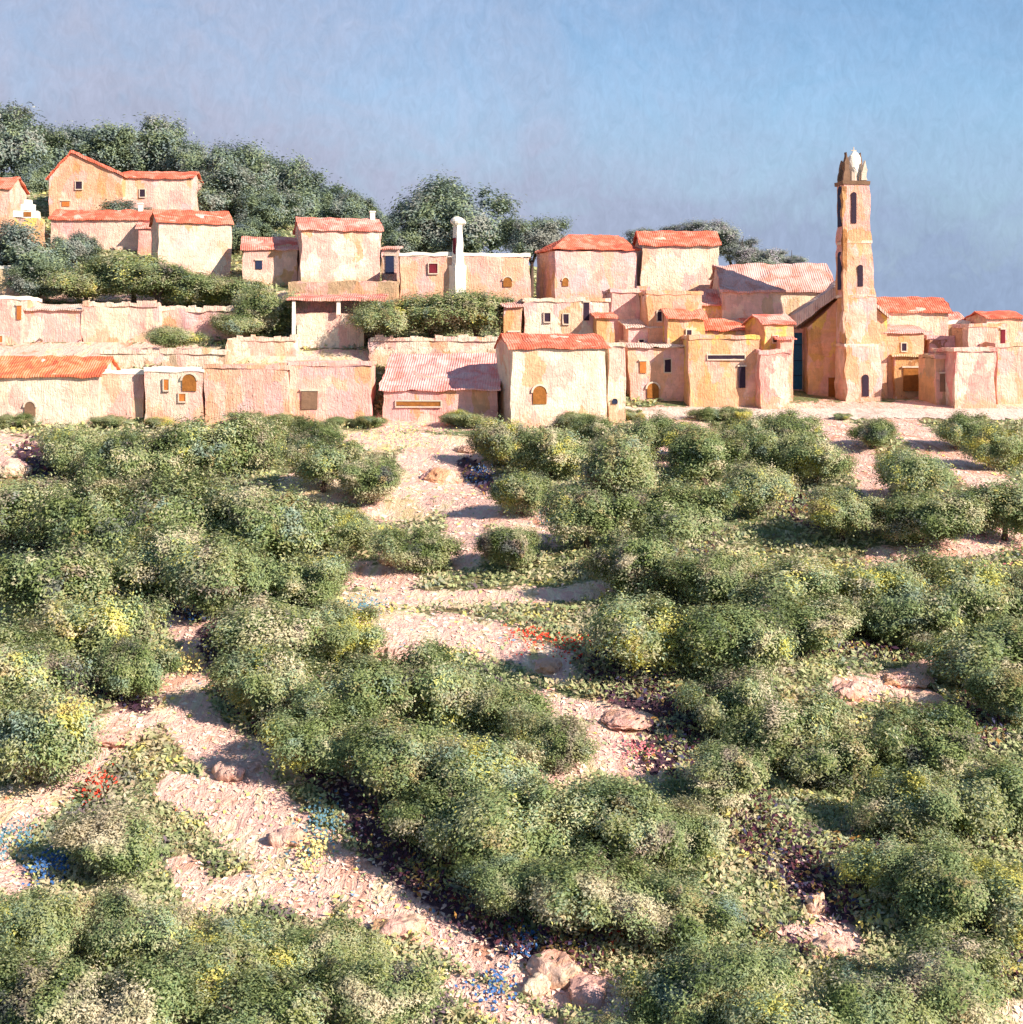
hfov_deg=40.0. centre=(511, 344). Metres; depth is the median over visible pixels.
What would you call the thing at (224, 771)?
boulder
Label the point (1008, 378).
house
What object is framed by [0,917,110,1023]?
olive tree
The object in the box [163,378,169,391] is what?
window
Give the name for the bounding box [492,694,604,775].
olive tree
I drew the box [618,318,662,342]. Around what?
house
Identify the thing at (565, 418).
shrub
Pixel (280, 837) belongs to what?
boulder
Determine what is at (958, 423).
olive tree
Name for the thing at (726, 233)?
distant tree
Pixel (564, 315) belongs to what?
window
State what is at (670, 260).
house
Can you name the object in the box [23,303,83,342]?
house
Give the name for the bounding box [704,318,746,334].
house
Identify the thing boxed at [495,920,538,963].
wild flowers
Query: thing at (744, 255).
distant tree
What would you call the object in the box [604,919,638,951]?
wild flowers
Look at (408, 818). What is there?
olive tree
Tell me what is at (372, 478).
olive tree
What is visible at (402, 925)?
boulder
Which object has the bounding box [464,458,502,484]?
wild flowers
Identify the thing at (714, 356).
window
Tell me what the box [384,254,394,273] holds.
door
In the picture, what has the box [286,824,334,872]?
wild flowers
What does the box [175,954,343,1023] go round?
olive tree
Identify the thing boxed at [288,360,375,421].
house
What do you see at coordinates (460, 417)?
shrub
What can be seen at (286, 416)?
shrub
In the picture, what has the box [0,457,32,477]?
boulder
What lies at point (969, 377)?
house
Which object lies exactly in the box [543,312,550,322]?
window
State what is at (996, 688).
olive tree
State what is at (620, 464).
olive tree
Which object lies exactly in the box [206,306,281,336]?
olive tree
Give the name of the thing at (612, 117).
sky
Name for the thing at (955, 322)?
house
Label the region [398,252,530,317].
ruined house
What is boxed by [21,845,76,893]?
wild flowers
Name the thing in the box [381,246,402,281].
shed
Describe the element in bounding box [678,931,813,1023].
olive tree
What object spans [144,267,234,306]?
olive tree
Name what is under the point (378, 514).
boulder
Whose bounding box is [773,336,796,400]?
house
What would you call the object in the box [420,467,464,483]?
boulder
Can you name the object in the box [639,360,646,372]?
window
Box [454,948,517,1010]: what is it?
wild flowers
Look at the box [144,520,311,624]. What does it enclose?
olive tree
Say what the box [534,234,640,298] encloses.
house
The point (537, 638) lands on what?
wild flowers
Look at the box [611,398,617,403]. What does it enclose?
window
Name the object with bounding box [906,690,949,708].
boulder
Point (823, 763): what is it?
olive tree
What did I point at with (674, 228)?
distant tree
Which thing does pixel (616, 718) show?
boulder
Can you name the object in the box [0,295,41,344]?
house
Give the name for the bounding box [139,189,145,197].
window
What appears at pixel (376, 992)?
olive tree
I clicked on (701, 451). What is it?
olive tree
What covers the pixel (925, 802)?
olive tree
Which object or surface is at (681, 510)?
olive tree
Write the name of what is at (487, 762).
olive tree
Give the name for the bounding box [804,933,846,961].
boulder
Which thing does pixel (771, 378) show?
house
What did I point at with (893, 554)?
boulder
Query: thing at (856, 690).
boulder
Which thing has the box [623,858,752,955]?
olive tree
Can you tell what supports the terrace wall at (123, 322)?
on the ground at (238, 827)
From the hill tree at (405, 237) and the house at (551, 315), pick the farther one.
the hill tree at (405, 237)
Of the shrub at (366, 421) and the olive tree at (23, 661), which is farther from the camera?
the shrub at (366, 421)
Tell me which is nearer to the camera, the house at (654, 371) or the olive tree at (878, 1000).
the olive tree at (878, 1000)
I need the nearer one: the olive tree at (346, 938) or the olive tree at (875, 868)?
the olive tree at (346, 938)
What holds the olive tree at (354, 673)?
on the ground at (238, 827)
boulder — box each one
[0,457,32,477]
[91,728,144,747]
[211,761,245,781]
[269,825,306,848]
[355,509,386,519]
[367,913,425,942]
[378,556,394,565]
[379,647,405,663]
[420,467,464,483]
[454,444,474,452]
[522,972,550,996]
[526,949,581,989]
[535,657,561,674]
[568,972,608,1011]
[601,708,655,729]
[804,892,826,914]
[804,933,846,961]
[833,681,867,700]
[882,671,934,688]
[890,552,909,561]
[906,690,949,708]
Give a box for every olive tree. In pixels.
[0,470,80,552]
[0,533,125,627]
[0,605,102,706]
[0,674,111,796]
[0,881,112,969]
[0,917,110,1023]
[23,460,164,558]
[23,586,178,683]
[29,261,134,302]
[33,419,108,480]
[42,793,172,887]
[62,414,186,491]
[73,945,208,1023]
[75,870,213,970]
[78,241,193,302]
[89,625,186,704]
[92,511,214,600]
[108,457,255,541]
[110,260,209,301]
[132,401,281,480]
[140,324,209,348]
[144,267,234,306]
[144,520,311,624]
[146,906,319,1001]
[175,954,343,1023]
[192,585,355,659]
[195,469,349,561]
[196,271,269,305]
[200,633,321,728]
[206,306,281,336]
[227,285,302,335]
[245,684,392,781]
[246,414,297,473]
[261,539,358,609]
[273,434,369,492]
[275,908,397,985]
[281,414,350,446]
[281,639,419,726]
[293,589,395,664]
[298,943,448,1023]
[305,500,385,559]
[329,450,411,506]
[337,704,474,804]
[344,290,429,338]
[363,519,469,575]
[366,760,501,867]
[377,627,515,732]
[386,282,504,337]
[420,718,560,809]
[427,755,617,874]
[438,286,520,336]
[445,846,553,917]
[451,675,558,734]
[460,414,535,467]
[468,519,543,572]
[483,465,556,517]
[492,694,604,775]
[501,416,593,481]
[515,830,672,947]
[533,478,642,551]
[558,765,683,872]
[567,409,620,442]
[568,422,673,499]
[573,580,710,679]
[576,1004,650,1023]
[579,522,689,600]
[603,406,677,455]
[604,928,758,1023]
[611,470,745,550]
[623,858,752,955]
[651,789,731,869]
[652,542,764,609]
[654,419,752,484]
[660,415,721,446]
[662,652,783,751]
[671,588,806,680]
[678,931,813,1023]
[681,730,777,816]
[701,678,866,775]
[702,977,851,1023]
[705,546,857,613]
[706,412,772,443]
[718,456,803,517]
[730,424,803,472]
[740,584,870,665]
[750,403,828,441]
[753,713,884,792]
[772,428,865,485]
[799,476,888,540]
[806,946,952,1023]
[820,546,942,639]
[820,819,978,908]
[836,755,973,842]
[841,413,899,448]
[849,565,981,652]
[855,689,994,785]
[864,485,996,550]
[867,445,962,500]
[880,535,1020,638]
[882,826,1011,939]
[882,911,1022,1023]
[896,605,1022,687]
[912,743,1022,843]
[931,408,1002,451]
[944,471,1022,540]
[952,420,1022,471]
[955,658,1022,724]
[964,847,1022,953]
[986,555,1022,622]
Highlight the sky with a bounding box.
[0,0,1022,316]
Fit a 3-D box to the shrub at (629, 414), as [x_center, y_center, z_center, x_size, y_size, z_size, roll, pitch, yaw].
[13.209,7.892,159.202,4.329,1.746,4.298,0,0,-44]
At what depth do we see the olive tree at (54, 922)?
46.83 m
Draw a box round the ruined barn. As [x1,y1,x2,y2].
[286,293,387,347]
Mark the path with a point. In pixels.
(996, 414)
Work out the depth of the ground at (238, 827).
73.88 m
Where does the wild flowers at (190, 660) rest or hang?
on the ground at (238, 827)
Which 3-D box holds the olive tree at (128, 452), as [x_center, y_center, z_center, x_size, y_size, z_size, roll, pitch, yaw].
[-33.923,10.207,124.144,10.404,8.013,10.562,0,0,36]
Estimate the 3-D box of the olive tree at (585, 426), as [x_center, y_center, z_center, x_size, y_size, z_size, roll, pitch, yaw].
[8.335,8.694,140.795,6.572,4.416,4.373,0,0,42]
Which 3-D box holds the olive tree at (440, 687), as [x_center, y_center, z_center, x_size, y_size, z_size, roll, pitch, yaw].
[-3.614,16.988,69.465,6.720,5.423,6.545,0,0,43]
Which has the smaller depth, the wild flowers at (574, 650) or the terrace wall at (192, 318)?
the wild flowers at (574, 650)
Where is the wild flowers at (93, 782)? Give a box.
[72,763,117,805]
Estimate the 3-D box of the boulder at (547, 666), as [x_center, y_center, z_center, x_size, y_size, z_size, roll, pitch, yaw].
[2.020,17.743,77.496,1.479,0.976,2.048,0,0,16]
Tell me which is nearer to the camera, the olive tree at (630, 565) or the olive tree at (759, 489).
the olive tree at (630, 565)
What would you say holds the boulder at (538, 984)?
on the ground at (238, 827)
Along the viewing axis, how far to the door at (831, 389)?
178.40 m
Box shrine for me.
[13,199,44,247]
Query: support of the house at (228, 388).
on the ground at (238, 827)
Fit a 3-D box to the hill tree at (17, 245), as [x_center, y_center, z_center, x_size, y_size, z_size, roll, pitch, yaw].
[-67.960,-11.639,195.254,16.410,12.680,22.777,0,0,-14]
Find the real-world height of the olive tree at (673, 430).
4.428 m
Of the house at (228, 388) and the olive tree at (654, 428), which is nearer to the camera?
the olive tree at (654, 428)
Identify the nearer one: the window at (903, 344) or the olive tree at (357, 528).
the olive tree at (357, 528)
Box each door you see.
[15,304,21,319]
[23,400,36,416]
[61,200,69,206]
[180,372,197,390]
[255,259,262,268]
[300,389,318,408]
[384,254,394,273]
[502,276,512,286]
[531,384,548,403]
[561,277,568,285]
[583,301,589,320]
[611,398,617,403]
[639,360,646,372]
[645,382,660,397]
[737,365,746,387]
[793,333,801,388]
[828,378,834,396]
[902,366,918,390]
[939,372,945,391]
[1000,328,1006,342]
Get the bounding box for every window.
[0,335,3,343]
[75,181,82,189]
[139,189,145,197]
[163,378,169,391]
[178,393,186,402]
[395,400,441,407]
[428,263,437,273]
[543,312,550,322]
[562,313,569,324]
[656,311,662,321]
[663,358,671,372]
[685,329,692,334]
[707,354,745,359]
[772,335,778,343]
[901,342,907,351]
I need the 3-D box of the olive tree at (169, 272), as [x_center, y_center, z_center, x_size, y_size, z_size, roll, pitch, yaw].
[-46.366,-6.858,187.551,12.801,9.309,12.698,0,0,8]
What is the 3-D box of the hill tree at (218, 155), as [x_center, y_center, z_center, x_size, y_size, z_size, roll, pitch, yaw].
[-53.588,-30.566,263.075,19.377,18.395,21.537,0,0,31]
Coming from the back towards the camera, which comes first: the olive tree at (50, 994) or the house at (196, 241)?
the house at (196, 241)
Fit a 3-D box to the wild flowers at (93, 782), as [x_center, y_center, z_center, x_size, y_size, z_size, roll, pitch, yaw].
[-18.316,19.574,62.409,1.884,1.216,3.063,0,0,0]
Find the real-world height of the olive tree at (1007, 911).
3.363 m
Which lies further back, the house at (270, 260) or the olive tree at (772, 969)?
the house at (270, 260)
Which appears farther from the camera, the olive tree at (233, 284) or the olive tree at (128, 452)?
the olive tree at (233, 284)
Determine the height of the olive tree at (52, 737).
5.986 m
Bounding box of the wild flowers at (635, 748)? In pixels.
[604,733,658,760]
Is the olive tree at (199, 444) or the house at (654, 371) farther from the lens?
the house at (654, 371)
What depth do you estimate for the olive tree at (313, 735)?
62.38 m
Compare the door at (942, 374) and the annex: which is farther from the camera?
the door at (942, 374)
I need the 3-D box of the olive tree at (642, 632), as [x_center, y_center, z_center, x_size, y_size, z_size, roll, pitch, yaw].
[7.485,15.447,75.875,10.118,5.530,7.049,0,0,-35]
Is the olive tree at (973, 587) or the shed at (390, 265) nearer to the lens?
the olive tree at (973, 587)
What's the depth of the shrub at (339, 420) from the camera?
154.07 m
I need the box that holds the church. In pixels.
[709,263,890,398]
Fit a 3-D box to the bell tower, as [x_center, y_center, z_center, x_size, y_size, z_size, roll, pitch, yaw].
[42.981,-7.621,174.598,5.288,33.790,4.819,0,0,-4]
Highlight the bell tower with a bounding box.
[833,147,882,401]
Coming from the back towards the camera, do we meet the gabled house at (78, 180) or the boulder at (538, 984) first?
the gabled house at (78, 180)
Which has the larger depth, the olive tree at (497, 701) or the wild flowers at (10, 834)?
the olive tree at (497, 701)
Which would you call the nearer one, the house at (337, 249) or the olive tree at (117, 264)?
the olive tree at (117, 264)
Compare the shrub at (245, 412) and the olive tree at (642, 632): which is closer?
the olive tree at (642, 632)
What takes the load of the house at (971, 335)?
on the ground at (238, 827)
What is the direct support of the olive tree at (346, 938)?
on the ground at (238, 827)
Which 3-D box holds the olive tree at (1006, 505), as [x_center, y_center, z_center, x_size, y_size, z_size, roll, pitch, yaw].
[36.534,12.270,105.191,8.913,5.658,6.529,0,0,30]
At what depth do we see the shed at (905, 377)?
178.04 m
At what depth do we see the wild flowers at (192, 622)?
84.11 m
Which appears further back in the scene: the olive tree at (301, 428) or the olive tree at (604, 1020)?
the olive tree at (301, 428)
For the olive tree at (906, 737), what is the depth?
65.25 m
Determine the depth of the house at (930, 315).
184.10 m
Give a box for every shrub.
[0,412,40,428]
[88,414,126,426]
[141,415,174,426]
[224,409,272,425]
[262,411,304,426]
[325,415,353,425]
[347,414,390,427]
[435,408,494,427]
[553,409,606,428]
[624,408,647,419]
[684,403,741,420]
[731,406,758,419]
[832,413,852,419]
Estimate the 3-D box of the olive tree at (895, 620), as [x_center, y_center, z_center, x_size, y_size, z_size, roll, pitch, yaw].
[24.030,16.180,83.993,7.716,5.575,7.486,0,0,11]
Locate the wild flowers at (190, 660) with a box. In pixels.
[169,641,217,682]
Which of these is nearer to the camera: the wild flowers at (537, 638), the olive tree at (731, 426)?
the wild flowers at (537, 638)
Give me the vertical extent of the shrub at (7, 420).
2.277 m
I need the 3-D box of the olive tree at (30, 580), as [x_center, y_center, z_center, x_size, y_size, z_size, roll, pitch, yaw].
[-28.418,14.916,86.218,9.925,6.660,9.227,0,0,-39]
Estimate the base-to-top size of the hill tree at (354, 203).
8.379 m
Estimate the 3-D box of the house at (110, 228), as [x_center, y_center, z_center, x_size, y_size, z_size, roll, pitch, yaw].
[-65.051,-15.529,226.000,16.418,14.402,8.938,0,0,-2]
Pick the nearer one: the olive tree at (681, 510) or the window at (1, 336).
the olive tree at (681, 510)
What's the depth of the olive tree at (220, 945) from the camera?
46.48 m
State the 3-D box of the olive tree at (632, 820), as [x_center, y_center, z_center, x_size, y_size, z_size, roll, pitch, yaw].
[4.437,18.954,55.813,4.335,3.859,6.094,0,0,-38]
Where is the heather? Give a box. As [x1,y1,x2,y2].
[10,434,1022,998]
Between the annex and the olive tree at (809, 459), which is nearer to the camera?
the olive tree at (809, 459)
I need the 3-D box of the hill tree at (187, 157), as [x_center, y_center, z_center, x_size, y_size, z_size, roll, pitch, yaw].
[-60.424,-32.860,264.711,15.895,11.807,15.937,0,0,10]
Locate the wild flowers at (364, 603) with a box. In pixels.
[338,592,403,613]
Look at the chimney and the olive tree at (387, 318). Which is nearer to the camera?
the olive tree at (387, 318)
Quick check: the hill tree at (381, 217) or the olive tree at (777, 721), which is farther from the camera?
the hill tree at (381, 217)
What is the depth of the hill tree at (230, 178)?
247.81 m
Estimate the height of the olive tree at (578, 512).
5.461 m
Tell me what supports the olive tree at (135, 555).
on the ground at (238, 827)
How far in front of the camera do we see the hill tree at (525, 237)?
211.88 m
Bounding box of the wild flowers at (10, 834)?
[0,815,53,868]
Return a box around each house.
[0,176,29,235]
[0,265,46,302]
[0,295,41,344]
[0,355,120,424]
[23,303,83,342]
[45,150,127,219]
[48,203,151,250]
[100,368,145,418]
[120,171,203,210]
[144,366,204,424]
[149,209,233,277]
[203,362,290,424]
[240,236,298,285]
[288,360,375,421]
[292,211,383,282]
[379,352,500,421]
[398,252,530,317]
[494,332,610,427]
[520,297,610,333]
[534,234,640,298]
[590,312,617,342]
[602,288,639,342]
[617,339,684,400]
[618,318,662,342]
[633,230,721,290]
[636,286,650,291]
[639,290,703,342]
[660,308,707,344]
[681,334,759,406]
[695,288,721,318]
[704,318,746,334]
[741,314,796,384]
[755,349,791,408]
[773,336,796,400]
[876,296,952,335]
[885,324,927,398]
[918,354,945,404]
[930,347,996,408]
[948,312,965,324]
[948,320,970,335]
[951,323,1006,346]
[964,310,1022,342]
[979,342,1022,403]
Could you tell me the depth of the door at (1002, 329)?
176.07 m
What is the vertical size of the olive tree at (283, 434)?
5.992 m
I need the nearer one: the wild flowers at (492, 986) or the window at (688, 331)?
the wild flowers at (492, 986)
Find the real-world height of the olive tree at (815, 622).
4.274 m
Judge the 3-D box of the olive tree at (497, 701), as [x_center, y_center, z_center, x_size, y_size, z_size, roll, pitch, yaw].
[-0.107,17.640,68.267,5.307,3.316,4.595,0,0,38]
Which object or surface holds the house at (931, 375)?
on the ground at (238, 827)
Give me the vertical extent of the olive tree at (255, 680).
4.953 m
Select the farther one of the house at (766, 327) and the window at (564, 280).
the window at (564, 280)
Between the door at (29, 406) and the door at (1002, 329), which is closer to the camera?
the door at (29, 406)
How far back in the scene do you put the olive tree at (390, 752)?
58.98 m
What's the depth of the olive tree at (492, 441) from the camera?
134.90 m
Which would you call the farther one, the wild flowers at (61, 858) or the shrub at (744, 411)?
the shrub at (744, 411)
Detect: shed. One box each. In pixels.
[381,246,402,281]
[890,353,929,398]
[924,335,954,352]
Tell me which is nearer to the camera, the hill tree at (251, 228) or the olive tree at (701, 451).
the olive tree at (701, 451)
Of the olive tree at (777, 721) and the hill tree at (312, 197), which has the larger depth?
the hill tree at (312, 197)
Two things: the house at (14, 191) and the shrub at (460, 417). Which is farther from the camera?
the house at (14, 191)
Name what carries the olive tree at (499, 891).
on the ground at (238, 827)
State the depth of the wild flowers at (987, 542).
104.38 m
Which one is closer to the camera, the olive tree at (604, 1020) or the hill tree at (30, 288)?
the olive tree at (604, 1020)
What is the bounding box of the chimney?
[449,216,465,295]
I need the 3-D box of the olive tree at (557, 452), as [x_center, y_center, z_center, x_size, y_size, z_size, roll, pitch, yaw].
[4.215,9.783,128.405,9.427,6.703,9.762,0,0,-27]
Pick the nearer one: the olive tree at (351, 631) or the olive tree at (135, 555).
the olive tree at (351, 631)
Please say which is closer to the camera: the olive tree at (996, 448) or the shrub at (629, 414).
the olive tree at (996, 448)
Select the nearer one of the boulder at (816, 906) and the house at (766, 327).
the boulder at (816, 906)
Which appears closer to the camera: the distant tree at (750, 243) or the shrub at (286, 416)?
the shrub at (286, 416)
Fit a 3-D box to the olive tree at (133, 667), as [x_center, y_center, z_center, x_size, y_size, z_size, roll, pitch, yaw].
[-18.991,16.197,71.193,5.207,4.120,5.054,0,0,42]
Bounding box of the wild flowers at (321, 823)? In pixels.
[285,790,352,886]
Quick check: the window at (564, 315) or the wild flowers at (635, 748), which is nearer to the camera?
the wild flowers at (635, 748)
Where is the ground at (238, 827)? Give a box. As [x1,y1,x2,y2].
[0,173,1022,1023]
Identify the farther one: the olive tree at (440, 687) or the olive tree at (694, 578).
the olive tree at (694, 578)
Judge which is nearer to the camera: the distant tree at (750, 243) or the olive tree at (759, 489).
the olive tree at (759, 489)
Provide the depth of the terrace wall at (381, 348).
170.97 m
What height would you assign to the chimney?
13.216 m
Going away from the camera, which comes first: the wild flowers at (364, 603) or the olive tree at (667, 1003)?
the olive tree at (667, 1003)
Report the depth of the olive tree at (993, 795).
58.39 m
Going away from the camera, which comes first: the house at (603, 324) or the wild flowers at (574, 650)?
the wild flowers at (574, 650)
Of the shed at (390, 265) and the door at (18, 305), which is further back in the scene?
the shed at (390, 265)
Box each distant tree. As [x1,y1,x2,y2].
[620,226,656,244]
[656,223,694,230]
[679,217,749,248]
[719,235,761,264]
[725,245,792,264]
[776,251,808,263]
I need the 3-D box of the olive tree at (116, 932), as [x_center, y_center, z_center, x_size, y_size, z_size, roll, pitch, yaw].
[-12.537,19.960,47.747,4.484,3.575,4.353,0,0,-1]
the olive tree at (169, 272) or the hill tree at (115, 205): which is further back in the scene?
the hill tree at (115, 205)
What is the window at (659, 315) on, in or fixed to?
in the house at (652, 303)
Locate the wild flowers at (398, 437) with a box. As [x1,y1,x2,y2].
[348,422,471,453]
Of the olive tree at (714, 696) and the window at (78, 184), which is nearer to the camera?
the olive tree at (714, 696)
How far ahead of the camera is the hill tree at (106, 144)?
261.60 m
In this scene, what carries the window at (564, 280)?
in the house at (576, 265)
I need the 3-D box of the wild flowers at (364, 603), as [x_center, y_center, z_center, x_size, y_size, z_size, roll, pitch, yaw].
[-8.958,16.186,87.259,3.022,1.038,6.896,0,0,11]
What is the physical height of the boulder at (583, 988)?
1.095 m
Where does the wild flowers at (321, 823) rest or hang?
on the ground at (238, 827)
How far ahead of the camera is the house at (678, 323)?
172.60 m
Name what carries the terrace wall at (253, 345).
on the ground at (238, 827)
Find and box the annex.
[605,342,625,422]
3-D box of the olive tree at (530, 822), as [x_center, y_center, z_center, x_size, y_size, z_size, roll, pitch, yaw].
[0.671,18.970,55.594,9.252,4.899,5.256,0,0,-36]
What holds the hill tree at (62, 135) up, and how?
on the ground at (238, 827)
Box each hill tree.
[0,98,68,175]
[0,149,64,191]
[0,215,81,285]
[2,257,77,302]
[47,229,104,266]
[48,120,103,162]
[60,115,160,172]
[76,196,152,209]
[107,111,206,171]
[149,135,216,178]
[180,157,281,216]
[198,134,266,193]
[228,138,314,197]
[228,187,308,227]
[231,217,285,251]
[273,168,356,221]
[314,189,380,217]
[344,209,402,240]
[380,170,526,252]
[380,223,432,253]
[494,212,576,296]
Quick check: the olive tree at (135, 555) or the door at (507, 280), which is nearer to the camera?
the olive tree at (135, 555)
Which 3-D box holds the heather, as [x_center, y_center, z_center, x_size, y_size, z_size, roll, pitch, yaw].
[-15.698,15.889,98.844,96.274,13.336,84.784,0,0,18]
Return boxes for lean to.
[135,222,151,254]
[499,300,524,332]
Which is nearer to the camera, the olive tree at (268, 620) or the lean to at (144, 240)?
the olive tree at (268, 620)
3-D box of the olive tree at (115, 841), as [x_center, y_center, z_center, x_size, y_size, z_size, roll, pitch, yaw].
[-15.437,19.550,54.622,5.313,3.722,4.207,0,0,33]
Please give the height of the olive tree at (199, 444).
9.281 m
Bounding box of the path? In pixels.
[625,406,1022,419]
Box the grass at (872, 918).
[0,172,1022,1023]
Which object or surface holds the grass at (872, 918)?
on the ground at (238, 827)
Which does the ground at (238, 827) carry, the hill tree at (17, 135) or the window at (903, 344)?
the hill tree at (17, 135)
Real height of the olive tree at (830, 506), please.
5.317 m
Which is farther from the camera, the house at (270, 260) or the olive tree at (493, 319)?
the house at (270, 260)
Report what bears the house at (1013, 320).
on the ground at (238, 827)
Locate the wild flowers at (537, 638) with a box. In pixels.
[504,622,562,656]
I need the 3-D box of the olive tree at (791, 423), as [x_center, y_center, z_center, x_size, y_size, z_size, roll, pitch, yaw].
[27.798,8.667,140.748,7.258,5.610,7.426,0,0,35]
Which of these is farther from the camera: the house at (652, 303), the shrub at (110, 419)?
the house at (652, 303)
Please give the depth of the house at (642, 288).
182.86 m
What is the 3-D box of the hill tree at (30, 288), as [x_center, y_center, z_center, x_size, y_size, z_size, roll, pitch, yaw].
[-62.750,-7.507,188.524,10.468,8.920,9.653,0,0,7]
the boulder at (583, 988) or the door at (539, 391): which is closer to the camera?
the boulder at (583, 988)
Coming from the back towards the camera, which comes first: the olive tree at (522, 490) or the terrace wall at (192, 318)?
the terrace wall at (192, 318)
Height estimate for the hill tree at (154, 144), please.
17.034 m
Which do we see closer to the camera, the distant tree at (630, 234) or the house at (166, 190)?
the house at (166, 190)
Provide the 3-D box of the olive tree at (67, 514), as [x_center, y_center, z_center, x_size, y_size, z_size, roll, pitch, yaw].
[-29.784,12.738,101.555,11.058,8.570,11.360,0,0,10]
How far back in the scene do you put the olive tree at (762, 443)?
125.72 m
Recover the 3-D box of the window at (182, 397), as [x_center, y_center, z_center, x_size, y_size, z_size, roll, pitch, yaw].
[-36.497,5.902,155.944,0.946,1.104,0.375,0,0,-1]
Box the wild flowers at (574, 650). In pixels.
[552,634,601,663]
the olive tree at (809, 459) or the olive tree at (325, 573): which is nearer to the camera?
the olive tree at (325, 573)
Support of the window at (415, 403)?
in the house at (423, 387)
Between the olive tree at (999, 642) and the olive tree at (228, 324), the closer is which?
the olive tree at (999, 642)
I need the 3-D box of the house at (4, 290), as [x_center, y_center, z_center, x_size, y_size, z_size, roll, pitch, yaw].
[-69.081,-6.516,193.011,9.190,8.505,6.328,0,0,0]
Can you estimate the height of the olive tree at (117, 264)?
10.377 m
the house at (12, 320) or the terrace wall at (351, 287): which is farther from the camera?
the terrace wall at (351, 287)
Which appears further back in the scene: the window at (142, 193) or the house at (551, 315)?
the window at (142, 193)
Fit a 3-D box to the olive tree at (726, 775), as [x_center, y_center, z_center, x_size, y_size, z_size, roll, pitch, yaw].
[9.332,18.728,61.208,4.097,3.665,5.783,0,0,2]
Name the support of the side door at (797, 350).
in the church
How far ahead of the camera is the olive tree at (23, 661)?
67.69 m
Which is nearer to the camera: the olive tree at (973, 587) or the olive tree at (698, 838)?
the olive tree at (698, 838)
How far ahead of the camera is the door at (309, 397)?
156.79 m
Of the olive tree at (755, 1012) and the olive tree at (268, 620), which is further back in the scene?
the olive tree at (268, 620)
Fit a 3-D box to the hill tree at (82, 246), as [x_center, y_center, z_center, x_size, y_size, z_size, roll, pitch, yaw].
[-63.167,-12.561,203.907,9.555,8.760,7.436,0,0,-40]
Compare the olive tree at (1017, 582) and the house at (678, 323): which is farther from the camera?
the house at (678, 323)
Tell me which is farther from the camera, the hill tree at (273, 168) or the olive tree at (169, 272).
the hill tree at (273, 168)
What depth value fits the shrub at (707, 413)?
158.16 m
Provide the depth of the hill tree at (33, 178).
253.76 m
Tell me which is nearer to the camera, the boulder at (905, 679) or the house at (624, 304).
the boulder at (905, 679)
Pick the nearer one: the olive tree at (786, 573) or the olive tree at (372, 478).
the olive tree at (786, 573)
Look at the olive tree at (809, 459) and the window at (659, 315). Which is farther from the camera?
the window at (659, 315)
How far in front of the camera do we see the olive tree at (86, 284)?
186.10 m
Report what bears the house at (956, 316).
on the ground at (238, 827)
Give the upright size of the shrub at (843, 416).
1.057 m
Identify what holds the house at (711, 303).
on the ground at (238, 827)
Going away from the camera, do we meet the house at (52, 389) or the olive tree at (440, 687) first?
the olive tree at (440, 687)
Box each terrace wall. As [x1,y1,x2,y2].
[81,300,161,342]
[100,347,231,368]
[161,305,249,339]
[226,334,299,356]
[288,280,400,302]
[368,334,498,363]
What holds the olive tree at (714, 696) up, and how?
on the ground at (238, 827)
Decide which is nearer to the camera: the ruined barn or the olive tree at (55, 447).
the olive tree at (55, 447)
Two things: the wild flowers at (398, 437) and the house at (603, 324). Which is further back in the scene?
the house at (603, 324)
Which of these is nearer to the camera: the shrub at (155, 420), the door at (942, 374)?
the shrub at (155, 420)
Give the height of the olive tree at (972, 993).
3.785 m
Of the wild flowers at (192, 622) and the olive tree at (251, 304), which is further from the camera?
the olive tree at (251, 304)
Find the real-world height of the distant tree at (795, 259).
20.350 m
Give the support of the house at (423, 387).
on the ground at (238, 827)
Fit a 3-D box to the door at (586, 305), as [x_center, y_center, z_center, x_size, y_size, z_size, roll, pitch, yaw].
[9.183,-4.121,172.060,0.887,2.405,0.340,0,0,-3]
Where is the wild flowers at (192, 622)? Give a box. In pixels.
[160,602,220,623]
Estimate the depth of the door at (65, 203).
235.88 m
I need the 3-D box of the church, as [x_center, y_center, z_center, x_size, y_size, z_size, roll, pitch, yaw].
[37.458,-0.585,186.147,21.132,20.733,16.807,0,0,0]
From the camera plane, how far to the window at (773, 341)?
172.66 m
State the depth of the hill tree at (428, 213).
223.16 m
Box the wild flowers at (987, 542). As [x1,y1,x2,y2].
[934,528,1022,566]
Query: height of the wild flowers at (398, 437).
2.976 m
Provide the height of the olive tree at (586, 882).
3.802 m
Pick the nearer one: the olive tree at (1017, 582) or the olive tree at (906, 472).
the olive tree at (1017, 582)
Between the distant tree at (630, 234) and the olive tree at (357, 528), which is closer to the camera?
the olive tree at (357, 528)
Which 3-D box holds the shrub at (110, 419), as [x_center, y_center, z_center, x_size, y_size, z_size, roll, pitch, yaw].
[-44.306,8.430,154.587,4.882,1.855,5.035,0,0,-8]
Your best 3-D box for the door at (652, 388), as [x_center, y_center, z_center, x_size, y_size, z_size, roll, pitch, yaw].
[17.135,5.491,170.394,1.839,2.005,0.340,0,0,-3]
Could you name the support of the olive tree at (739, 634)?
on the ground at (238, 827)
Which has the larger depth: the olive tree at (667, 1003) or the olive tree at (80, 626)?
the olive tree at (80, 626)

